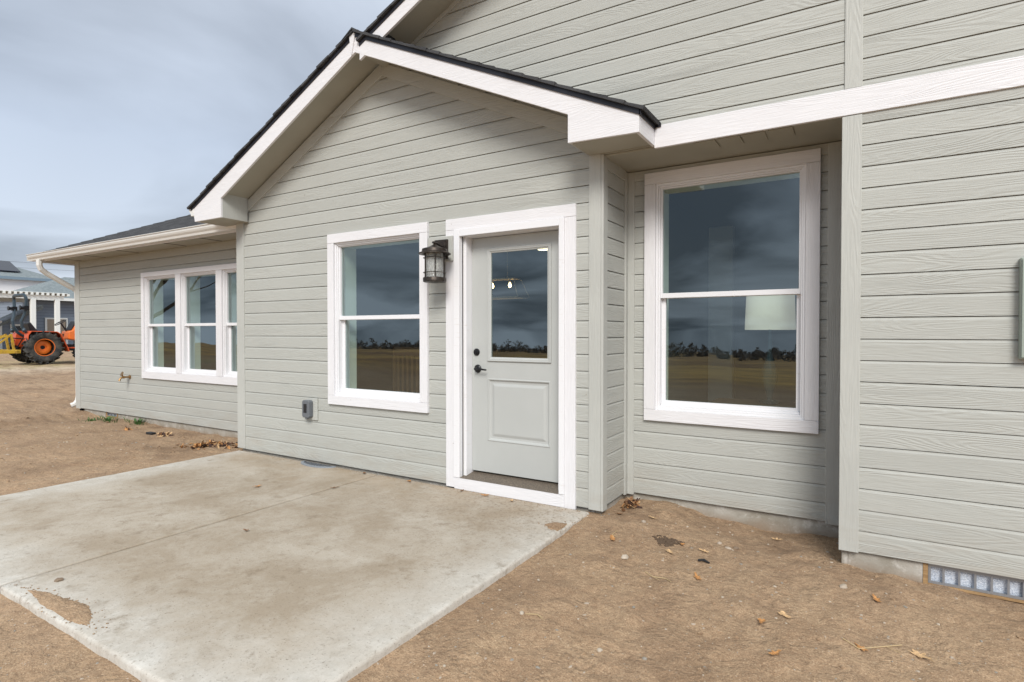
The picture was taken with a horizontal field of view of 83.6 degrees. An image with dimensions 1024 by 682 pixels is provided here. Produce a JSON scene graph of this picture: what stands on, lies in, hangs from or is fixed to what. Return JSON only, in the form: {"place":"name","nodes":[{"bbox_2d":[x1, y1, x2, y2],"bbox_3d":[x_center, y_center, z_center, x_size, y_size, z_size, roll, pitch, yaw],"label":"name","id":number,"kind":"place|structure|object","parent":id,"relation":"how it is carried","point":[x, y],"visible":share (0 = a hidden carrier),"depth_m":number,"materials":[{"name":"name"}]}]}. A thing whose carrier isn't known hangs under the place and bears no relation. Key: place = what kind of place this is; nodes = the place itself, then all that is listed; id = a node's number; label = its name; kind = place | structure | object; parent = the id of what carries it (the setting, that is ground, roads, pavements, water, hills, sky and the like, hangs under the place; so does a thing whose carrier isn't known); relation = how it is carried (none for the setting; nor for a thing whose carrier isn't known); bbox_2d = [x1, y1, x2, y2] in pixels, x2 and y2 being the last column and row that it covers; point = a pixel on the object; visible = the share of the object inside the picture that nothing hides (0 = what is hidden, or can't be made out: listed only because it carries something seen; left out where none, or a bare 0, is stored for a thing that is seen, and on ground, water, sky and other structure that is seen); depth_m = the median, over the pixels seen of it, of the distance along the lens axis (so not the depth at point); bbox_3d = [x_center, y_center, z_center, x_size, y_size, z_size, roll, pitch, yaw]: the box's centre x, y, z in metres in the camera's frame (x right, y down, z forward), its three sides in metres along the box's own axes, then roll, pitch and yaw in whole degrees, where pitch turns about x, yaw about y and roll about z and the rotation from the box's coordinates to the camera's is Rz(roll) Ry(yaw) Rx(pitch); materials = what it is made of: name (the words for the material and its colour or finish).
{"place":"outdoors","nodes":[
{"label":"outdoors","id":0,"kind":"place"},
{"bbox_2d":[0,0,393,277],"label":"sky","id":1,"kind":"structure","parent":0,"point":[116,116],"materials":[{"name":"grey"}]},
{"bbox_2d":[0,349,1023,681],"bbox_3d":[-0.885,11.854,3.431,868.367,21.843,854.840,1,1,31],"label":"ground","id":2,"kind":"structure","parent":0,"point":[616,631],"depth_m":2.77,"materials":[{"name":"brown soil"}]},
{"bbox_2d":[0,260,51,290],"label":"roof","id":3,"kind":"structure","parent":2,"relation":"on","point":[12,277],"depth_m":47.60,"materials":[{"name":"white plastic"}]},
{"bbox_2d":[0,290,69,332],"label":"pergola","id":4,"kind":"object","parent":2,"relation":"on","point":[6,295],"visible":0.62,"depth_m":34.52,"materials":[{"name":"white paint"}]},
{"bbox_2d":[0,277,74,348],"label":"blue house","id":5,"kind":"structure","parent":2,"relation":"on","point":[44,314],"depth_m":39.78,"materials":[{"name":"grey wood"}]},
{"bbox_2d":[10,324,21,341],"bbox_3d":[-31.781,-0.292,37.102,0.055,1.600,1.120,1,1,31],"label":"window","id":6,"kind":"structure","parent":5,"relation":"in","point":[17,326],"depth_m":36.91,"materials":[{"name":"white paint"}]},
{"bbox_2d":[7,293,74,363],"bbox_3d":[-15.634,-0.418,19.848,1.582,2.320,2.902,1,1,32],"label":"tractor","id":7,"kind":"object","parent":2,"relation":"on","point":[32,343],"visible":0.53,"depth_m":19.03,"materials":[{"name":"metal"}]},
{"bbox_2d":[0,334,20,353],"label":"box blade","id":8,"kind":"object","parent":7,"relation":"attached to","point":[8,350],"visible":1,"depth_m":18.46,"materials":[{"name":"yellow paint"}]},
{"bbox_2d":[93,416,117,422],"bbox_3d":[-6.038,1.166,8.587,0.678,0.102,0.323,1,1,31],"label":"weed","id":9,"kind":"object","parent":2,"relation":"on","point":[107,418],"visible":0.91,"depth_m":8.58,"materials":[{"name":"green plant"}]},
{"bbox_2d":[123,417,146,424],"bbox_3d":[-5.497,1.170,8.418,0.338,0.090,0.634,-1,1,-38],"label":"weed","id":10,"kind":"object","parent":2,"relation":"on","point":[139,421],"visible":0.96,"depth_m":8.31,"materials":[{"name":"green plant"}]},
{"bbox_2d":[156,431,172,436],"bbox_3d":[-4.509,1.216,7.434,0.198,0.075,0.270,-1,1,-41],"label":"leaf pile","id":11,"kind":"object","parent":2,"relation":"on","point":[162,434],"visible":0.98,"depth_m":7.42,"materials":[{"name":"brown plant"}]},
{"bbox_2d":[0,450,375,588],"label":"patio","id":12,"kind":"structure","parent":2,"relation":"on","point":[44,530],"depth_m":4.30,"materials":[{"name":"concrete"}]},
{"bbox_2d":[301,461,335,467],"bbox_3d":[-1.907,1.199,5.532,0.470,0.011,0.118,1,1,31],"label":"vent well","id":13,"kind":"object","parent":12,"relation":"on","point":[313,464],"visible":1,"depth_m":5.51,"materials":[{"name":"grey metal"}]},
{"bbox_2d":[173,439,238,449],"bbox_3d":[-3.493,1.192,6.565,0.974,0.122,0.457,0,1,8],"label":"leaf pile","id":14,"kind":"object","parent":2,"relation":"on","point":[212,444],"visible":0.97,"depth_m":6.52,"materials":[{"name":"brown plant"}]},
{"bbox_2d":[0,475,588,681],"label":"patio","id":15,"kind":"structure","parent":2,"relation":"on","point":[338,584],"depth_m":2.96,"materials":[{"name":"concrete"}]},
{"bbox_2d":[10,581,107,633],"bbox_3d":[-2.139,1.239,2.723,0.916,0.014,0.184,1,1,31],"label":"soil patch","id":16,"kind":"object","parent":15,"relation":"on","point":[76,611],"visible":1,"depth_m":2.67,"materials":[{"name":"brown soil"}]},
{"bbox_2d":[54,577,63,581],"bbox_3d":[-2.345,1.237,2.966,0.038,0.023,0.040,1,1,31],"label":"stone","id":17,"kind":"object","parent":15,"relation":"on","point":[58,579],"visible":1,"depth_m":2.96,"materials":[{"name":"brown"}]},
{"bbox_2d":[260,455,577,531],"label":"soil crumbs","id":18,"kind":"object","parent":15,"relation":"on","point":[435,486],"visible":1,"depth_m":4.57,"materials":[{"name":"brown soil"}]},
{"bbox_2d":[545,521,575,530],"bbox_3d":[0.274,1.222,3.809,0.218,0.014,0.254,1,1,31],"label":"soil patch","id":19,"kind":"object","parent":15,"relation":"on","point":[556,526],"visible":1,"depth_m":3.79,"materials":[{"name":"brown soil"}]},
{"bbox_2d":[26,0,1023,602],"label":"house","id":20,"kind":"structure","parent":2,"relation":"on","point":[668,186],"depth_m":4.27,"materials":[{"name":"paint"}]},
{"bbox_2d":[118,372,130,380],"bbox_3d":[-5.764,0.525,8.511,0.072,0.140,0.162,1,1,31],"label":"hose faucet","id":21,"kind":"object","parent":20,"relation":"attached to","point":[123,377],"visible":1,"depth_m":8.49,"materials":[{"name":"gold metal"}]},
{"bbox_2d":[145,275,175,372],"bbox_3d":[-4.911,-0.240,8.212,0.840,1.364,0.242,1,1,31],"label":"window","id":22,"kind":"structure","parent":20,"relation":"in","point":[154,325],"depth_m":8.37,"materials":[{"name":"white plastic"}]},
{"bbox_2d":[181,271,215,375],"bbox_3d":[-4.094,-0.233,7.714,0.830,1.364,0.242,1,1,31],"label":"window","id":23,"kind":"structure","parent":20,"relation":"in","point":[191,340],"depth_m":7.87,"materials":[{"name":"white plastic"}]},
{"bbox_2d":[223,269,236,376],"bbox_3d":[-3.277,-0.225,7.215,0.830,1.364,0.242,1,1,31],"label":"window","id":24,"kind":"structure","parent":20,"relation":"in","point":[229,275],"depth_m":7.36,"materials":[{"name":"white plastic"}]},
{"bbox_2d":[302,397,317,419],"bbox_3d":[-1.986,0.668,5.620,0.175,0.215,0.070,1,1,31],"label":"outlet box","id":25,"kind":"object","parent":20,"relation":"attached to","point":[309,408],"visible":1,"depth_m":5.60,"materials":[{"name":"grey plastic"}]},
{"bbox_2d":[327,222,428,412],"bbox_3d":[-1.173,-0.203,5.273,1.230,1.617,0.264,1,1,31],"label":"window","id":26,"kind":"structure","parent":20,"relation":"in","point":[341,247],"depth_m":5.39,"materials":[{"name":"white plastic"}]},
{"bbox_2d":[393,347,419,392],"bbox_3d":[-1.087,0.583,6.712,0.420,1.038,0.432,1,1,31],"label":"dining chair","id":27,"kind":"object","parent":20,"relation":"on","point":[407,352],"visible":0.56,"depth_m":6.54,"materials":[{"name":"brown wood"}]},
{"bbox_2d":[418,236,453,282],"bbox_3d":[-0.636,-0.668,4.638,0.321,0.390,0.302,1,1,31],"label":"wall lantern","id":28,"kind":"object","parent":20,"relation":"attached to","point":[437,252],"depth_m":4.56,"materials":[{"name":"brown metal"}]},
{"bbox_2d":[492,252,529,299],"bbox_3d":[-0.304,-0.890,6.207,1.013,0.876,0.253,1,1,31],"label":"pendant lamp","id":29,"kind":"object","parent":20,"relation":"hanging from","point":[509,286],"visible":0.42,"depth_m":6.05,"materials":[{"name":"black metal"}]},
{"bbox_2d":[472,230,558,482],"bbox_3d":[0.022,0.118,4.548,0.840,1.922,0.106,1,1,31],"label":"door","id":30,"kind":"structure","parent":20,"relation":"in","point":[515,400],"depth_m":4.57,"materials":[{"name":"white paint"}]},
{"bbox_2d":[644,148,820,433],"bbox_3d":[1.581,-0.330,4.176,1.183,1.875,0.264,1,1,31],"label":"window","id":31,"kind":"structure","parent":20,"relation":"in","point":[805,165],"depth_m":4.06,"materials":[{"name":"white plastic"}]},
{"bbox_2d":[1018,257,1023,358],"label":"meter box","id":32,"kind":"object","parent":20,"relation":"attached to","point":[1021,316],"visible":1,"depth_m":2.84,"materials":[{"name":"grey metal"}]},
{"bbox_2d":[1021,259,1023,357],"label":"box door","id":33,"kind":"structure","parent":32,"relation":"in","point":[1022,337],"depth_m":2.83,"materials":[{"name":"grey metal"}]},
{"bbox_2d":[621,554,628,559],"bbox_3d":[0.665,1.277,3.385,0.040,0.030,0.052,1,1,31],"label":"stone","id":34,"kind":"object","parent":2,"relation":"on","point":[625,556],"visible":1,"depth_m":3.37,"materials":[{"name":"beige stone"}]},
{"bbox_2d":[620,496,642,511],"bbox_3d":[0.887,1.212,4.300,0.179,0.105,0.316,0,1,2],"label":"leaf pile","id":35,"kind":"object","parent":2,"relation":"on","point":[629,502],"visible":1,"depth_m":4.27,"materials":[{"name":"brown plant"}]},
{"bbox_2d":[652,535,684,546],"bbox_3d":[0.980,1.274,3.636,0.207,0.027,0.156,1,1,31],"label":"damp clod","id":36,"kind":"object","parent":2,"relation":"on","point":[667,540],"visible":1,"depth_m":3.65,"materials":[{"name":"brown soil"}]},
{"bbox_2d":[769,649,781,654],"bbox_3d":[1.099,1.301,2.392,0.068,0.010,0.035,-1,1,-41],"label":"dead leaf","id":37,"kind":"object","parent":2,"relation":"on","point":[776,652],"visible":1,"depth_m":2.40,"materials":[{"name":"orange plant"}]},
{"bbox_2d":[777,611,790,617],"bbox_3d":[1.297,1.305,2.732,0.035,0.009,0.070,0,1,-6],"label":"dead leaf","id":38,"kind":"object","parent":2,"relation":"on","point":[783,613],"visible":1,"depth_m":2.74,"materials":[{"name":"beige plant"}]},
{"bbox_2d":[839,584,846,588],"bbox_3d":[1.765,1.308,3.049,0.039,0.028,0.054,1,1,31],"label":"stone","id":39,"kind":"object","parent":2,"relation":"on","point":[843,586],"visible":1,"depth_m":3.04,"materials":[{"name":"beige stone"}]},
{"bbox_2d":[843,638,901,652],"bbox_3d":[1.574,1.319,2.471,0.244,0.018,0.084,0,1,7],"label":"straw","id":40,"kind":"object","parent":2,"relation":"on","point":[875,647],"visible":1,"depth_m":2.48,"materials":[{"name":"beige plant"}]},
{"bbox_2d":[871,594,881,601],"bbox_3d":[1.839,1.298,2.890,0.038,0.018,0.076,0,1,18],"label":"dead leaf","id":41,"kind":"object","parent":2,"relation":"on","point":[876,598],"visible":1,"depth_m":2.90,"materials":[{"name":"orange plant"}]},
{"bbox_2d":[910,649,932,660],"bbox_3d":[1.730,1.327,2.419,0.046,0.013,0.095,0,1,-19],"label":"dead leaf","id":42,"kind":"object","parent":2,"relation":"on","point":[916,653],"visible":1,"depth_m":2.43,"materials":[{"name":"beige plant"}]},
{"bbox_2d":[710,398,795,407],"bbox_3d":[1.903,0.808,4.474,0.640,0.656,0.400,1,1,31],"label":"side table","id":43,"kind":"object","parent":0,"point":[750,402],"visible":0.2,"depth_m":4.47,"materials":[{"name":"brown wood"}]},
{"bbox_2d":[745,295,795,404],"bbox_3d":[1.978,0.067,4.394,0.360,0.825,0.360,1,1,31],"label":"table lamp","id":44,"kind":"object","parent":43,"relation":"on","point":[771,313],"visible":0.91,"depth_m":4.27,"materials":[{"name":"beige fabric"}]}
]}

